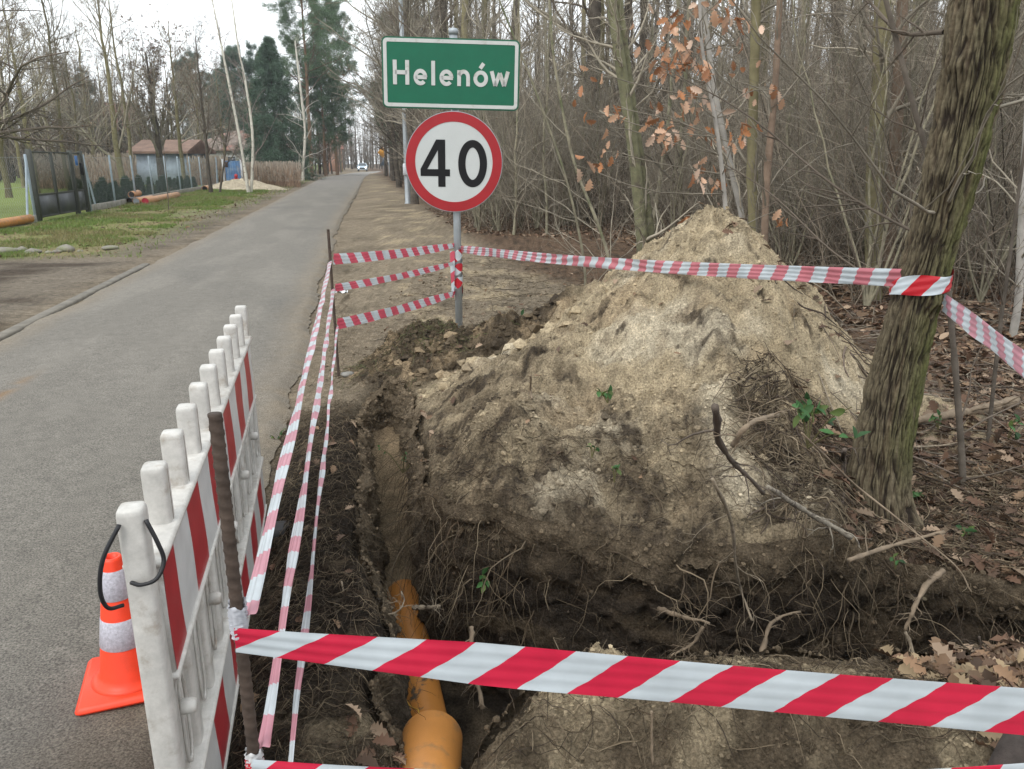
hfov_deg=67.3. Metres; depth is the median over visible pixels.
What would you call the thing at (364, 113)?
verge tree
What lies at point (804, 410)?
green seedling
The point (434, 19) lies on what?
forest tree
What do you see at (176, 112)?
bare tree
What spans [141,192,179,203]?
drain pipe
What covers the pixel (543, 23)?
bare sapling
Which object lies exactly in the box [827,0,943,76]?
bare branch
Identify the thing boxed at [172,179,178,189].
thuja bush
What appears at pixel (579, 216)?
hazel shrub
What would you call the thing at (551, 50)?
forest tree
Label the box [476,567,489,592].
green seedling
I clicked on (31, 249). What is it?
stone
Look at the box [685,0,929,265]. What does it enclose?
hazel shrub
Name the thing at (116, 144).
bare tree
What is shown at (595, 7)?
forest tree
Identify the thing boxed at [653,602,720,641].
thick root
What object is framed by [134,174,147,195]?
thuja bush
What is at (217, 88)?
garden tree
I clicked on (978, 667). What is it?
fallen leaves
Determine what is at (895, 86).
bare sapling
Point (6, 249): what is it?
stone
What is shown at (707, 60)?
bare sapling
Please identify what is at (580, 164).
hazel shrub
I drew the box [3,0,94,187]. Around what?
bare tree
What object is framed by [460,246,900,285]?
barrier tape
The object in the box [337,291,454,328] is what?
barrier tape
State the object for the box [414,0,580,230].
hazel shrub
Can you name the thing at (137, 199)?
drain pipe
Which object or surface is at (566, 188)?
hazel shrub
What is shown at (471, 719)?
trench floor
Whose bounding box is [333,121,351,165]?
forest tree
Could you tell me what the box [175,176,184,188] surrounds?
thuja bush
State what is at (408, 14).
verge tree
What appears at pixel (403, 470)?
green seedling
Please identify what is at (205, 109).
bare tree
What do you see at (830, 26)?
bare sapling
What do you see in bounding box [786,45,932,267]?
hazel shrub
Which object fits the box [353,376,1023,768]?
trench wall
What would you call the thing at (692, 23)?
forest tree
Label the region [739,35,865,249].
hazel shrub
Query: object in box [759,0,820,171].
bare sapling
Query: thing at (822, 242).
bare branch
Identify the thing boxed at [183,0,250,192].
birch tree
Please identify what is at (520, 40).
forest tree
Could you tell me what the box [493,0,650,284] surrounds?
bare sapling
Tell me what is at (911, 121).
hazel shrub
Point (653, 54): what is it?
bare sapling
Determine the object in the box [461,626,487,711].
root
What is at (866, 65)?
bare sapling
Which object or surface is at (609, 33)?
bare sapling
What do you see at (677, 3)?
bare sapling
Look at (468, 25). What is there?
forest tree
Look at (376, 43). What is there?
verge tree
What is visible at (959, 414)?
bare sapling
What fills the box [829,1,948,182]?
bare sapling
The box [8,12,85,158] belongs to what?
garden tree
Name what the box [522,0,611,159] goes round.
forest tree
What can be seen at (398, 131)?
forest tree
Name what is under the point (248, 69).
pine tree
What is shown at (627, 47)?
bare sapling
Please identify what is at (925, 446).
broken stick
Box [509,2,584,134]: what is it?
bare sapling
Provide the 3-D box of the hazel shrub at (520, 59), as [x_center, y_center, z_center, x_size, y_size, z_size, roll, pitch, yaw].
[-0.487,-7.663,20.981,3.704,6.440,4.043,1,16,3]
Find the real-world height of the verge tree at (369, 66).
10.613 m
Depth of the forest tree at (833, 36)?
13.82 m
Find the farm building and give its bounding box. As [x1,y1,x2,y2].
[203,130,299,161]
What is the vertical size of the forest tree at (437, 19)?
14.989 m
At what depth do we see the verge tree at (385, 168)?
75.13 m
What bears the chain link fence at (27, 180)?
on the ground at (390, 218)
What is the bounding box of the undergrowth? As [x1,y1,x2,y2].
[306,0,1023,306]
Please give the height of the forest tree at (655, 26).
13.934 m
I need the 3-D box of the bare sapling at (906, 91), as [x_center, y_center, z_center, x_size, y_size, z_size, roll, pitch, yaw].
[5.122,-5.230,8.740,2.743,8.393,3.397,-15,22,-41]
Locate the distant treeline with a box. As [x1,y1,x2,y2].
[146,109,380,169]
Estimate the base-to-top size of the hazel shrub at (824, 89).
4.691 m
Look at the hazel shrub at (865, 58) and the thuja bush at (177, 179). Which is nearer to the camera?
the hazel shrub at (865, 58)
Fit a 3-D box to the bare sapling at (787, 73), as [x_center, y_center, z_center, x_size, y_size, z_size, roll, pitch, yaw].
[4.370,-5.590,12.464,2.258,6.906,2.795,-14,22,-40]
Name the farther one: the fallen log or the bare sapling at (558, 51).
the bare sapling at (558, 51)
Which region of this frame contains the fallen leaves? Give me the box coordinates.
[0,189,1023,766]
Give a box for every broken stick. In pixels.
[409,590,444,623]
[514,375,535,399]
[650,710,653,762]
[661,403,789,512]
[700,390,796,447]
[752,485,868,556]
[811,438,865,505]
[847,516,956,561]
[913,434,957,448]
[952,636,999,652]
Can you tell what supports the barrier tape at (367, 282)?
attached to the road sign at (453, 160)
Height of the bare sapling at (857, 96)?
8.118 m
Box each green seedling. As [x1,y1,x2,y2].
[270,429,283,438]
[377,445,409,472]
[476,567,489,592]
[586,443,599,457]
[595,385,612,402]
[609,464,621,482]
[791,392,871,448]
[889,553,905,568]
[912,491,923,499]
[929,409,941,429]
[955,525,978,538]
[1006,414,1023,440]
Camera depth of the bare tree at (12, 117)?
23.40 m
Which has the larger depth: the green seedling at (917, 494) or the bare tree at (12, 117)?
the bare tree at (12, 117)
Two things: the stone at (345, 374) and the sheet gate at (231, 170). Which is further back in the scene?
the sheet gate at (231, 170)
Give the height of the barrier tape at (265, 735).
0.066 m
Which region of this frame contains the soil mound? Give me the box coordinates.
[471,642,997,768]
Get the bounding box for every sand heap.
[212,178,287,189]
[415,204,1023,573]
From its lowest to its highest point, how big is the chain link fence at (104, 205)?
1.900 m
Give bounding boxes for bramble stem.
[801,432,970,591]
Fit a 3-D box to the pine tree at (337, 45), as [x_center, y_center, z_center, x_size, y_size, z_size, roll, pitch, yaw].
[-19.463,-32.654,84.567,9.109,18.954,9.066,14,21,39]
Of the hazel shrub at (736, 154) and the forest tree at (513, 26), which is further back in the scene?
the forest tree at (513, 26)
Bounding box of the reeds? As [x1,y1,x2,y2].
[33,152,304,188]
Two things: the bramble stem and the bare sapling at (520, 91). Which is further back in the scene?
the bare sapling at (520, 91)
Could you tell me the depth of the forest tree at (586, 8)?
18.16 m
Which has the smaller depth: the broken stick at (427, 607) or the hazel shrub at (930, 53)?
the broken stick at (427, 607)
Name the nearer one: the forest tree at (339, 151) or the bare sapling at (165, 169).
the bare sapling at (165, 169)
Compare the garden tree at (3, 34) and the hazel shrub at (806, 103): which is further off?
the garden tree at (3, 34)
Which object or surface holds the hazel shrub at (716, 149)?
on the ground at (390, 218)
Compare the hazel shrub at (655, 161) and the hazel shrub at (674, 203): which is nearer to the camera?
the hazel shrub at (674, 203)
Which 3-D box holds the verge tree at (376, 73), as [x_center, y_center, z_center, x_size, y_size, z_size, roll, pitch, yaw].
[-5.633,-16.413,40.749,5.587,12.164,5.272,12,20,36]
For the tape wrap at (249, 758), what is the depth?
1.23 m
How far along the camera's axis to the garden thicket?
58.91 m
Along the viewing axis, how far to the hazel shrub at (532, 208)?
17.95 m
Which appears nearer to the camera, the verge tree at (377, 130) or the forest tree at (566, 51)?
the forest tree at (566, 51)
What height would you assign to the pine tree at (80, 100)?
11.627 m
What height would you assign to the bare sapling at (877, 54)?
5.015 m
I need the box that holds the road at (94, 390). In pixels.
[0,171,380,768]
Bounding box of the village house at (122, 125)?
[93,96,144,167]
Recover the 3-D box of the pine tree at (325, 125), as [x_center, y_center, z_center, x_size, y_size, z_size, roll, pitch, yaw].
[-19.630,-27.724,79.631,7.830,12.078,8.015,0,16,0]
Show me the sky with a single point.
(252, 13)
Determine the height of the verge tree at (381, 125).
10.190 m
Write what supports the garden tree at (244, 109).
on the ground at (390, 218)
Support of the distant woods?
on the ground at (390, 218)
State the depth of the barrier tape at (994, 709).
1.12 m
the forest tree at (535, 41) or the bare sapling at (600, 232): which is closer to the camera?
the bare sapling at (600, 232)
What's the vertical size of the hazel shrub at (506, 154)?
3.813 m
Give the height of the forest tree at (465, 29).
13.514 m
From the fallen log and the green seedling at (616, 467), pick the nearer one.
the green seedling at (616, 467)
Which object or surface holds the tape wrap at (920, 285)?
attached to the leaning tree at (980, 38)
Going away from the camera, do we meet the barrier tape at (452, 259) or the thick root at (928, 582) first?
the thick root at (928, 582)
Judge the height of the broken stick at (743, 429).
0.171 m
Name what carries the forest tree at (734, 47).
on the ground at (390, 218)
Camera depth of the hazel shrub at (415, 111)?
24.77 m
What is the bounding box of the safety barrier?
[97,305,290,768]
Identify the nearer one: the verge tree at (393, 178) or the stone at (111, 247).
the stone at (111, 247)
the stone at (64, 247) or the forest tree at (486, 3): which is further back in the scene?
the forest tree at (486, 3)
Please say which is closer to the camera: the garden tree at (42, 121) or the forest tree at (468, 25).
the forest tree at (468, 25)
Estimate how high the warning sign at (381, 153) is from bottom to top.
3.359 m
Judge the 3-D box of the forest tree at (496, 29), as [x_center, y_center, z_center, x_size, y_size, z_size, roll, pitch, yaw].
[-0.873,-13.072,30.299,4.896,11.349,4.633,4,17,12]
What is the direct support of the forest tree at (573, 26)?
on the ground at (390, 218)
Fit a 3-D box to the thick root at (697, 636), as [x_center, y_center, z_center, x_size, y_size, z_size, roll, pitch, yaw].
[0.628,0.976,2.794,0.152,0.174,0.103,0,16,0]
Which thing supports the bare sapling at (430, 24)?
on the ground at (390, 218)
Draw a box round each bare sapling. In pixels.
[152,107,180,209]
[372,0,477,207]
[416,0,525,148]
[435,0,480,36]
[436,0,531,227]
[474,0,568,234]
[486,0,577,219]
[486,4,597,234]
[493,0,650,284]
[503,0,635,270]
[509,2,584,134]
[512,0,585,161]
[517,4,616,216]
[528,21,575,135]
[533,0,579,133]
[549,0,722,218]
[555,0,699,252]
[578,0,659,215]
[589,0,666,242]
[599,0,708,159]
[605,0,667,177]
[628,0,767,238]
[632,0,700,174]
[635,0,730,196]
[640,0,749,212]
[648,0,773,191]
[677,0,746,205]
[688,0,781,217]
[691,0,859,242]
[696,0,869,250]
[704,0,845,241]
[705,0,999,254]
[708,0,791,232]
[713,0,849,242]
[719,0,812,198]
[728,0,805,109]
[734,0,825,163]
[757,1,1023,266]
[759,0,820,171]
[808,0,873,207]
[810,0,941,292]
[815,0,1023,485]
[822,0,1023,266]
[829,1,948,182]
[836,0,941,300]
[863,0,1023,198]
[909,0,1023,249]
[911,144,1023,442]
[914,50,1023,269]
[925,0,1023,269]
[940,6,1019,183]
[962,91,1023,337]
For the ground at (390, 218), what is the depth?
8.97 m
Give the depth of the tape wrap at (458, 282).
7.09 m
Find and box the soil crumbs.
[229,205,1023,768]
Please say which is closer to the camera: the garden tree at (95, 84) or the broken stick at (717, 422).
the broken stick at (717, 422)
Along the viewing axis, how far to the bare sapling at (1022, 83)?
9.77 m
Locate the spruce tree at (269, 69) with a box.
[233,34,325,180]
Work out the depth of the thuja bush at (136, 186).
31.23 m
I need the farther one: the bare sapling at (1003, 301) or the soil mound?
the bare sapling at (1003, 301)
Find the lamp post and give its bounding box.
[398,0,409,203]
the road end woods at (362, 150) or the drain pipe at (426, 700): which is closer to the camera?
the drain pipe at (426, 700)
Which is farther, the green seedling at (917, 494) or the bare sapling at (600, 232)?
the bare sapling at (600, 232)
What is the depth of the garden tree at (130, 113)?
53.75 m
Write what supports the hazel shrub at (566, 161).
on the ground at (390, 218)
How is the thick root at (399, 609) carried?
hanging from the trench wall
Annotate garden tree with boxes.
[0,1,56,187]
[0,3,14,142]
[3,15,76,151]
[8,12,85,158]
[33,18,115,176]
[65,34,137,153]
[87,25,164,148]
[138,45,202,139]
[155,42,237,147]
[193,50,250,159]
[223,74,281,158]
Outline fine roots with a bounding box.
[227,225,1023,768]
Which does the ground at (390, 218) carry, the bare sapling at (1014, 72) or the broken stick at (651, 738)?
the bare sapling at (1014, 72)
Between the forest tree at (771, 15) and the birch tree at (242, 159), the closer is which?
the forest tree at (771, 15)
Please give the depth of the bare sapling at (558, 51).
24.98 m
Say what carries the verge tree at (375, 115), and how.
on the ground at (390, 218)
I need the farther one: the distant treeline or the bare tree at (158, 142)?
the distant treeline
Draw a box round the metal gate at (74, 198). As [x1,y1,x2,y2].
[24,149,90,221]
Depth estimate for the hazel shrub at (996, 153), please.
9.92 m
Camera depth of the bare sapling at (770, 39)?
22.40 m
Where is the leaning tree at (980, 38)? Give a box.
[732,0,1023,599]
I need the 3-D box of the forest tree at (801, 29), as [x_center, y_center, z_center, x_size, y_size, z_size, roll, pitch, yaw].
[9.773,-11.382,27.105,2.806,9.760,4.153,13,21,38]
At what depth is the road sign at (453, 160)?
6.66 m
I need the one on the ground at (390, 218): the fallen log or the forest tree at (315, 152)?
the forest tree at (315, 152)
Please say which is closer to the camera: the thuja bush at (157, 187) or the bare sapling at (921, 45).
the bare sapling at (921, 45)
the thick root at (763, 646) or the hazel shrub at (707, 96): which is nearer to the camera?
the thick root at (763, 646)
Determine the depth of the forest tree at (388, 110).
46.98 m
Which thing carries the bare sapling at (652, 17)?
on the ground at (390, 218)
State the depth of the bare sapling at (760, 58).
13.86 m
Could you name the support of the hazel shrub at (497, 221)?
on the ground at (390, 218)
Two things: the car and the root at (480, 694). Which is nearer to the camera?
the root at (480, 694)
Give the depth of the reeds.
45.96 m
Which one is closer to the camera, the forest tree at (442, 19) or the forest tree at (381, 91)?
the forest tree at (442, 19)
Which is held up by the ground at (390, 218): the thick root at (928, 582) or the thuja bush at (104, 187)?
the thuja bush at (104, 187)
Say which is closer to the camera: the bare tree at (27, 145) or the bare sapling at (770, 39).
the bare sapling at (770, 39)
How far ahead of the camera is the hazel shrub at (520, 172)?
17.00 m
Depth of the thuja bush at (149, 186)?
33.42 m
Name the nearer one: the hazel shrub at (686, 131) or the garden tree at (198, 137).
the hazel shrub at (686, 131)
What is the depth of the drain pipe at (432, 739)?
2.12 m
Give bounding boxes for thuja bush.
[88,182,99,203]
[93,181,107,202]
[98,176,113,201]
[108,181,120,200]
[114,179,124,199]
[119,175,132,198]
[120,174,133,193]
[130,179,138,189]
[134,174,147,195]
[145,177,156,194]
[155,180,162,192]
[158,176,166,192]
[167,177,174,190]
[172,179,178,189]
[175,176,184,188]
[183,178,190,188]
[192,176,197,186]
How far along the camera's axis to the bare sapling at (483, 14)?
17.02 m
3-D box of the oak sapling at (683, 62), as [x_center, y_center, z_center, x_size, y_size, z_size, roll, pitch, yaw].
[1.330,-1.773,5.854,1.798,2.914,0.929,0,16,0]
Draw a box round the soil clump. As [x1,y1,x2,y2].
[352,319,457,387]
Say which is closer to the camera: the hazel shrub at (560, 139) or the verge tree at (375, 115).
the hazel shrub at (560, 139)
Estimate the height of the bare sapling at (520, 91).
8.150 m
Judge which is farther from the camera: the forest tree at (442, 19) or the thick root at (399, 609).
the forest tree at (442, 19)
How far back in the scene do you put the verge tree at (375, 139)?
88.23 m
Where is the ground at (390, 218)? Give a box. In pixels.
[0,164,1023,768]
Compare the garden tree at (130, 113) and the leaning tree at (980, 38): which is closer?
the leaning tree at (980, 38)
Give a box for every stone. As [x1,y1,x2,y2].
[0,247,17,252]
[25,248,36,252]
[56,244,74,251]
[101,245,117,249]
[341,371,353,376]
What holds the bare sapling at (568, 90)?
on the ground at (390, 218)
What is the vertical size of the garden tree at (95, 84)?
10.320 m
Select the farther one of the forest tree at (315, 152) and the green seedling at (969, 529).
the forest tree at (315, 152)
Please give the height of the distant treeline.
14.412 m
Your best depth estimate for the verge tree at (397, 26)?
35.99 m
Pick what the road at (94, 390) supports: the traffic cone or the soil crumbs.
the traffic cone
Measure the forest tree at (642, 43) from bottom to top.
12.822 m
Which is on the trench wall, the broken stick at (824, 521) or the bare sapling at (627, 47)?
the broken stick at (824, 521)
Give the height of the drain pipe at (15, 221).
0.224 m
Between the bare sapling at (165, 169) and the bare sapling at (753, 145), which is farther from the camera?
the bare sapling at (165, 169)
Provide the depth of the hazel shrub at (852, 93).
12.67 m
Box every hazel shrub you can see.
[368,0,529,215]
[388,25,446,149]
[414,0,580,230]
[419,0,555,225]
[437,0,541,206]
[461,18,614,229]
[471,99,551,230]
[471,114,525,230]
[473,73,547,219]
[476,110,561,228]
[489,38,577,216]
[490,71,541,202]
[504,32,574,209]
[510,70,543,206]
[512,59,618,225]
[519,64,564,196]
[520,36,652,224]
[522,84,637,227]
[524,84,602,210]
[527,34,629,223]
[528,91,598,225]
[529,2,668,225]
[543,81,581,197]
[543,114,597,215]
[558,43,652,201]
[593,44,736,231]
[594,104,657,222]
[615,95,696,218]
[621,54,765,219]
[640,1,784,213]
[649,0,870,216]
[678,0,1023,305]
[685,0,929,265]
[690,92,798,212]
[731,63,848,258]
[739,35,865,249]
[747,33,860,215]
[759,0,891,233]
[775,0,1021,214]
[781,56,928,249]
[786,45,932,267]
[789,1,936,245]
[818,0,1018,254]
[837,0,1023,302]
[851,0,1021,191]
[922,13,1023,265]
[955,57,1023,280]
[970,25,1023,233]
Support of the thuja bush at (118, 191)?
on the ground at (390, 218)
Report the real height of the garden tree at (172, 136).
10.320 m
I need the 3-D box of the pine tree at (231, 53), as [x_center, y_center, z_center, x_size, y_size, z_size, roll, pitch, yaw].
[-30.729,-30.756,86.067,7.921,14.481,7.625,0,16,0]
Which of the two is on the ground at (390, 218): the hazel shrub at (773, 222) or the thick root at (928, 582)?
the hazel shrub at (773, 222)
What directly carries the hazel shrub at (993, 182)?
on the ground at (390, 218)
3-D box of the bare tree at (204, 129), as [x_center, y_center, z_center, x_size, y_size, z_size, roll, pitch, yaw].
[-14.259,-13.067,35.679,3.188,8.523,2.670,-4,17,-12]
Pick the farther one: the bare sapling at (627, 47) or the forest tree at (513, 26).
the forest tree at (513, 26)
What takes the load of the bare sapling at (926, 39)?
on the ground at (390, 218)
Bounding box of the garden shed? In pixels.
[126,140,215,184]
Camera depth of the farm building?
72.85 m
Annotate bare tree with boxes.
[0,0,62,197]
[0,0,125,191]
[0,0,133,169]
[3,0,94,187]
[30,17,147,181]
[36,0,151,185]
[65,0,156,174]
[96,9,207,186]
[133,0,234,178]
[168,59,224,139]
[169,9,237,192]
[199,107,245,191]
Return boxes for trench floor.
[358,426,509,768]
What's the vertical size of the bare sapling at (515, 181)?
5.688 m
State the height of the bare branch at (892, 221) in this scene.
1.322 m
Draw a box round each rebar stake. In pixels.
[207,411,259,754]
[327,229,339,376]
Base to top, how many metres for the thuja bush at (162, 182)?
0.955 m
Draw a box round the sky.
[0,0,946,163]
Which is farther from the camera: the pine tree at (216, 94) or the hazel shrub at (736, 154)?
the pine tree at (216, 94)
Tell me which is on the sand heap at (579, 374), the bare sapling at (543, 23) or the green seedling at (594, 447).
the green seedling at (594, 447)
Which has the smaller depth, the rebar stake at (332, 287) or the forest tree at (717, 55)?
the rebar stake at (332, 287)
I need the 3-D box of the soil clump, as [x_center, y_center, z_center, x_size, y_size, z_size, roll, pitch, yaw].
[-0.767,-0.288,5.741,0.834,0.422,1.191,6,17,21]
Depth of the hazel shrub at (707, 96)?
14.35 m
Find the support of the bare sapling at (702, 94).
on the ground at (390, 218)
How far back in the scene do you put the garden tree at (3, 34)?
36.95 m
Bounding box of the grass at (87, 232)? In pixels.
[0,179,309,259]
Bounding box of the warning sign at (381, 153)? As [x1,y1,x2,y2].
[378,149,383,170]
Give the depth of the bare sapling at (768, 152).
7.25 m
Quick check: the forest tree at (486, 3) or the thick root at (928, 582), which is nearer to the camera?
the thick root at (928, 582)
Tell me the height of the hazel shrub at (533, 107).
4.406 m
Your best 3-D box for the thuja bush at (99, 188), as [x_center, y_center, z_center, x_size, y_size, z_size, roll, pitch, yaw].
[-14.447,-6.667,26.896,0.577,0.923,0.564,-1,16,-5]
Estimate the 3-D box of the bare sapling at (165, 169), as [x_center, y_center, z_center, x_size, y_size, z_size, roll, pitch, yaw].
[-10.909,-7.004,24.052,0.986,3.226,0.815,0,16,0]
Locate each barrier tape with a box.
[234,628,1023,734]
[246,261,331,615]
[251,759,1023,768]
[258,289,334,749]
[288,326,338,761]
[333,243,453,264]
[335,262,452,291]
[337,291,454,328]
[450,251,454,297]
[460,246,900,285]
[942,294,1023,377]
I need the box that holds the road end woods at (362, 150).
[288,86,387,168]
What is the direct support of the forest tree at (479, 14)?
on the ground at (390, 218)
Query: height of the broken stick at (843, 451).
0.254 m
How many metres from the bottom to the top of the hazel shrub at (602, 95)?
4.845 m
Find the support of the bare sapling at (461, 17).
on the ground at (390, 218)
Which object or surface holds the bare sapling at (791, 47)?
on the ground at (390, 218)
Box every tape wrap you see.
[227,596,248,639]
[244,747,264,768]
[454,245,462,295]
[888,269,953,295]
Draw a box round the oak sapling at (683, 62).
[572,0,787,230]
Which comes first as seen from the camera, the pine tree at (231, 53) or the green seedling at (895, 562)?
the green seedling at (895, 562)
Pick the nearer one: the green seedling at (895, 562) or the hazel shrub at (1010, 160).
the green seedling at (895, 562)
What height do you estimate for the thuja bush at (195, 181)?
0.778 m
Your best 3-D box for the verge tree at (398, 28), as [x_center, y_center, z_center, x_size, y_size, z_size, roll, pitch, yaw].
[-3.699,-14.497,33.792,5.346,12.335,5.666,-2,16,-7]
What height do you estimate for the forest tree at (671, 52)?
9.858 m
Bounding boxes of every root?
[340,581,420,620]
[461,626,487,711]
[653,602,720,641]
[661,626,703,656]
[676,478,769,636]
[741,600,803,651]
[877,631,914,654]
[888,566,945,635]
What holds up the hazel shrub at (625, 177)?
on the ground at (390, 218)
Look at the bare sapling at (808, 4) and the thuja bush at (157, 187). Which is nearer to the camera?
the bare sapling at (808, 4)
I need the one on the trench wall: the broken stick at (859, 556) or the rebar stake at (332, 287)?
the broken stick at (859, 556)
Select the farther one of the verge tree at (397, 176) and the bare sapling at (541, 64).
the verge tree at (397, 176)
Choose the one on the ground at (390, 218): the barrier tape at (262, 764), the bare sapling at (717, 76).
the bare sapling at (717, 76)
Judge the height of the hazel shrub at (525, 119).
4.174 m
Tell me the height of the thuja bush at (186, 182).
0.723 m
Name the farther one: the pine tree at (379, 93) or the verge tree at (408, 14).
the pine tree at (379, 93)
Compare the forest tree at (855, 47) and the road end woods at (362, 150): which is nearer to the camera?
the forest tree at (855, 47)
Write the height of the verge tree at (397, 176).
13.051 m
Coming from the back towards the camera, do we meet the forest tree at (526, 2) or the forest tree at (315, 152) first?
the forest tree at (315, 152)
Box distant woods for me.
[380,0,948,187]
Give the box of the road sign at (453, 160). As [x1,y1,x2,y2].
[381,28,519,327]
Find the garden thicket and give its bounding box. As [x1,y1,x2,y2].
[0,49,339,182]
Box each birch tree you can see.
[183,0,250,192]
[215,0,282,191]
[283,35,326,180]
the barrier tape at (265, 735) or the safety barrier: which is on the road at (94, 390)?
the safety barrier
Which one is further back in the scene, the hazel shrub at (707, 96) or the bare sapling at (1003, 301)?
the hazel shrub at (707, 96)
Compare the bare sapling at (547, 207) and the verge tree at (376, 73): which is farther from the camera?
the verge tree at (376, 73)
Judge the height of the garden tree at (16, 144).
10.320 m
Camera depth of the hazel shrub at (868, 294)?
7.48 m
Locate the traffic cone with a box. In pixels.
[75,552,143,715]
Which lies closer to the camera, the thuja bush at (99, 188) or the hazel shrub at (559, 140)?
the hazel shrub at (559, 140)
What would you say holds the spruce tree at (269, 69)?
on the ground at (390, 218)
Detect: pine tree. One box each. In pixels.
[51,68,103,152]
[168,46,226,139]
[204,68,234,137]
[208,41,267,131]
[234,35,295,133]
[253,0,358,175]
[290,0,368,174]
[290,57,357,175]
[357,11,422,147]
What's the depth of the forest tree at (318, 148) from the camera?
95.12 m
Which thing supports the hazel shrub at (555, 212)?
on the ground at (390, 218)
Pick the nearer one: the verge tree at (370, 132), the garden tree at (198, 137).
the garden tree at (198, 137)
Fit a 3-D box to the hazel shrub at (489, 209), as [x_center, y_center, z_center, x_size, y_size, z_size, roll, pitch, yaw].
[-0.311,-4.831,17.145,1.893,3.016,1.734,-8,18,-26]
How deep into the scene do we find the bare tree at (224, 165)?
36.32 m
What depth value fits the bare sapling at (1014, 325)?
6.47 m
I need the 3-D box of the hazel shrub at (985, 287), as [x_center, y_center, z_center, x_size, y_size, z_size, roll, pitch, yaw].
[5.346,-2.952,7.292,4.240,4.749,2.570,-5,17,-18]
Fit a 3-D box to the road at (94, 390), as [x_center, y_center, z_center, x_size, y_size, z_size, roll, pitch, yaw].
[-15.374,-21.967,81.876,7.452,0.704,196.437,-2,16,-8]
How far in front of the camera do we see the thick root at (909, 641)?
2.81 m
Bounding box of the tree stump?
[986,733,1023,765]
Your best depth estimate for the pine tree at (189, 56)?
89.02 m
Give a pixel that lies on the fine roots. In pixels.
(815, 465)
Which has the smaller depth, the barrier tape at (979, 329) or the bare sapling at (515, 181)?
the barrier tape at (979, 329)
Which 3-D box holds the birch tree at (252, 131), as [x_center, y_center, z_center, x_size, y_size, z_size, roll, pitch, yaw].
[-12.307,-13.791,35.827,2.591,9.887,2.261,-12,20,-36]
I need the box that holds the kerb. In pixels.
[0,263,149,340]
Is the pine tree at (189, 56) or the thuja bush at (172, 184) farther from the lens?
the pine tree at (189, 56)
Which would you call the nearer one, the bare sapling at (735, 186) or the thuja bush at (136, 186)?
the bare sapling at (735, 186)
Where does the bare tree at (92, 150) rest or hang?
on the ground at (390, 218)
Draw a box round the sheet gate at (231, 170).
[221,159,242,180]
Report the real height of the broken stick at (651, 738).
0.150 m
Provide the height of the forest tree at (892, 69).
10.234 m
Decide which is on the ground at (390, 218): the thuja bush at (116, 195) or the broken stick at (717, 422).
the thuja bush at (116, 195)
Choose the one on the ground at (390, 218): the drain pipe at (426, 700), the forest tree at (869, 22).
the forest tree at (869, 22)
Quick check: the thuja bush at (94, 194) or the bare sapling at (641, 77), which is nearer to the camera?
the bare sapling at (641, 77)
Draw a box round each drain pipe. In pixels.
[0,214,34,227]
[126,196,139,203]
[128,190,141,196]
[133,195,152,202]
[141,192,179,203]
[387,579,446,716]
[400,710,462,768]
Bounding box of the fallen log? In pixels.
[918,395,1021,423]
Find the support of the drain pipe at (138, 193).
on the drain pipe at (130, 200)
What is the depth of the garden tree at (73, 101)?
44.30 m
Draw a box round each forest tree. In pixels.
[268,76,313,156]
[285,62,318,174]
[294,91,322,173]
[309,86,321,173]
[333,117,350,172]
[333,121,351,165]
[361,109,402,160]
[364,0,427,126]
[368,31,424,159]
[375,0,457,129]
[377,3,458,141]
[387,0,495,115]
[403,0,505,112]
[407,0,531,211]
[422,0,524,119]
[437,0,548,184]
[447,0,534,187]
[448,0,554,121]
[448,1,580,125]
[458,0,498,33]
[470,1,508,34]
[510,0,564,143]
[512,0,663,217]
[513,0,695,221]
[520,0,604,125]
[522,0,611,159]
[522,0,614,131]
[526,3,579,147]
[543,0,615,222]
[550,0,729,213]
[554,0,587,116]
[617,0,677,171]
[650,0,734,123]
[652,0,719,143]
[667,0,831,216]
[669,2,744,112]
[682,1,806,90]
[708,0,829,215]
[771,0,817,96]
[791,0,864,213]
[802,0,943,138]
[810,1,865,86]
[811,0,938,108]
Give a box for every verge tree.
[308,0,455,203]
[322,0,447,187]
[332,3,395,180]
[336,2,433,189]
[347,33,394,179]
[348,0,425,183]
[351,0,460,199]
[353,78,384,148]
[354,56,394,171]
[356,58,387,175]
[358,78,387,171]
[360,84,403,181]
[363,36,390,177]
[364,0,473,125]
[365,1,415,184]
[373,0,434,130]
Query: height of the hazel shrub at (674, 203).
3.297 m
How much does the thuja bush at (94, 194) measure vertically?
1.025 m
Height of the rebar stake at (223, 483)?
1.530 m
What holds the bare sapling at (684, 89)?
on the ground at (390, 218)
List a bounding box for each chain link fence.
[0,154,37,229]
[83,155,218,210]
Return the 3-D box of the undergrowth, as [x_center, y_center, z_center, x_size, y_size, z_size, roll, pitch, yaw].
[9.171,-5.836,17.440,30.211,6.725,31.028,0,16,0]
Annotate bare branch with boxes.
[638,36,927,240]
[708,149,889,288]
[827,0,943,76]
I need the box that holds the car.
[356,163,367,170]
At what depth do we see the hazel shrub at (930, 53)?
10.79 m
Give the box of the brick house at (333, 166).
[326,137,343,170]
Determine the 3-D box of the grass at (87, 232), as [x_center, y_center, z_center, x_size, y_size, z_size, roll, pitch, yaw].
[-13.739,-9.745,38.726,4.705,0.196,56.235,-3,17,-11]
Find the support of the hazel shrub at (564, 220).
on the ground at (390, 218)
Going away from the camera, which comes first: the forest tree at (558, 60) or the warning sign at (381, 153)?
the forest tree at (558, 60)

